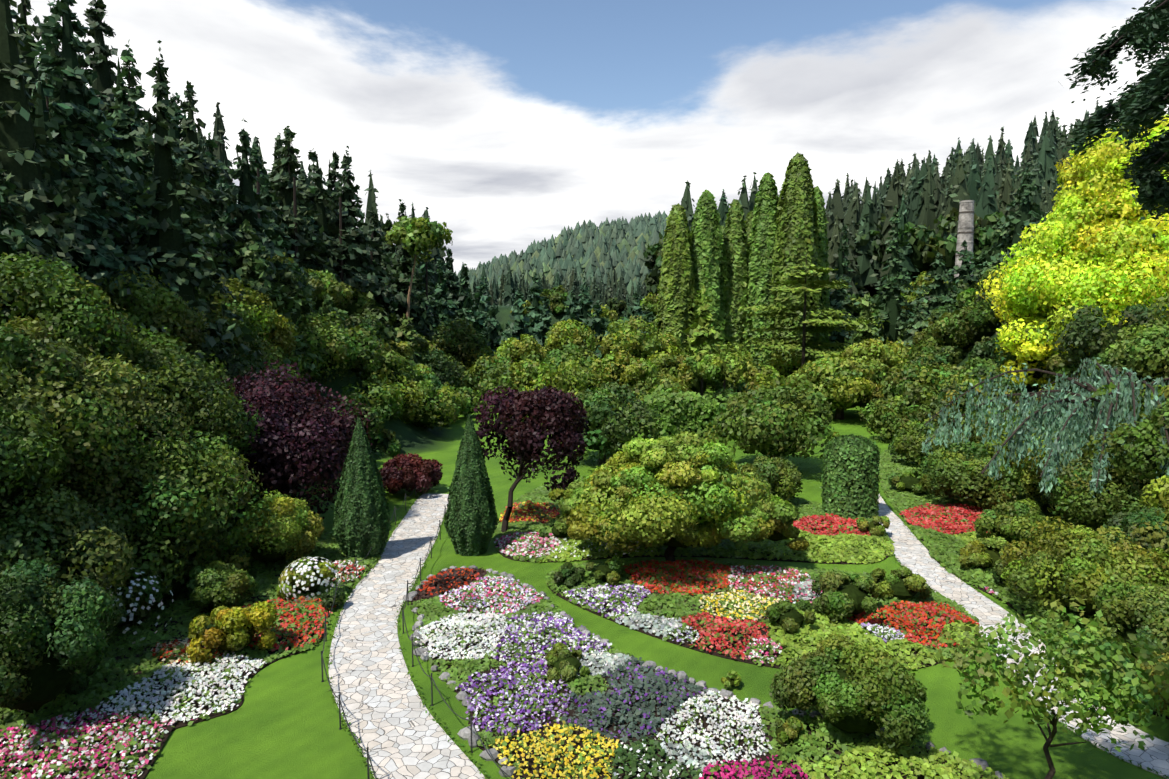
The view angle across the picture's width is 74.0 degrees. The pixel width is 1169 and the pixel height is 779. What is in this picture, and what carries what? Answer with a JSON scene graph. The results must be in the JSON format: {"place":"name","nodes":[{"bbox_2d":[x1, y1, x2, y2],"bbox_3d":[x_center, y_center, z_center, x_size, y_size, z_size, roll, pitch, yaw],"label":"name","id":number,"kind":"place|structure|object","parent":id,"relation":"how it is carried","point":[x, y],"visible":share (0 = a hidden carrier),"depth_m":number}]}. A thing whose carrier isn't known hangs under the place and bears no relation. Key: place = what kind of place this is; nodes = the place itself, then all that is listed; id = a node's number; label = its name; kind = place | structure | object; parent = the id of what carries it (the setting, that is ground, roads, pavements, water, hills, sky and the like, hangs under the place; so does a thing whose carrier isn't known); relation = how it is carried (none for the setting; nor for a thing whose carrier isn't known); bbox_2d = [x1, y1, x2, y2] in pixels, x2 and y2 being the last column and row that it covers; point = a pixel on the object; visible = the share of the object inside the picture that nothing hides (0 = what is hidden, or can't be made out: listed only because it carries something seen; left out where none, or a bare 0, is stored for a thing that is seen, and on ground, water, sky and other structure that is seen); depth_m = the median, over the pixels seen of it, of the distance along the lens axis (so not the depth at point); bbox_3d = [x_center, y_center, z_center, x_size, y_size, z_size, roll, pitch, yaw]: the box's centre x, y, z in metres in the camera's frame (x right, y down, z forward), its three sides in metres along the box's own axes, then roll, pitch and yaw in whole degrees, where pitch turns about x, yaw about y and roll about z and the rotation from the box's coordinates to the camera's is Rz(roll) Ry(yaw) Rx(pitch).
{"place":"outdoors","nodes":[
{"label":"outdoors","id":0,"kind":"place"},
{"bbox_2d":[10,0,1168,274],"label":"sky","id":1,"kind":"structure","parent":0,"point":[515,123]},
{"bbox_2d":[145,289,1168,778],"bbox_3d":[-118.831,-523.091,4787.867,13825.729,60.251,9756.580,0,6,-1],"label":"ground","id":2,"kind":"structure","parent":0,"point":[281,721],"depth_m":21.08},
{"bbox_2d":[321,487,522,778],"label":"railings","id":3,"kind":"object","parent":2,"relation":"on","point":[340,703],"visible":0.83,"depth_m":21.53},
{"bbox_2d":[0,0,1168,557],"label":"conifer","id":4,"kind":"object","parent":2,"relation":"on","point":[1140,110],"visible":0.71,"depth_m":42.02},
{"bbox_2d":[0,0,1168,741],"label":"branches","id":5,"kind":"object","parent":2,"relation":"on","point":[50,680],"visible":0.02,"depth_m":38.68},
{"bbox_2d":[0,114,1168,778],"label":"foliage","id":6,"kind":"object","parent":5,"relation":"on","point":[1098,260],"visible":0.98,"depth_m":29.47},
{"bbox_2d":[0,476,1168,778],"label":"soil","id":7,"kind":"structure","parent":2,"relation":"on","point":[178,724],"depth_m":20.05},
{"bbox_2d":[0,0,1168,778],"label":"wood","id":8,"kind":"object","parent":2,"relation":"on","point":[670,550],"visible":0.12,"depth_m":38.75},
{"bbox_2d":[182,101,1168,305],"bbox_3d":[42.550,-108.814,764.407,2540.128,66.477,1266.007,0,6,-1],"label":"hill trees","id":9,"kind":"object","parent":2,"relation":"on","point":[588,250],"visible":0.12,"depth_m":187.41},
{"bbox_2d":[403,565,1002,778],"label":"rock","id":10,"kind":"object","parent":2,"relation":"on","point":[464,733],"visible":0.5,"depth_m":20.82},
{"bbox_2d":[954,200,974,277],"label":"chimney","id":11,"kind":"object","parent":2,"relation":"on","point":[965,232],"visible":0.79,"depth_m":126.12},
{"bbox_2d":[329,493,1168,778],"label":"path","id":12,"kind":"structure","parent":0,"point":[396,729],"depth_m":22.63}
]}

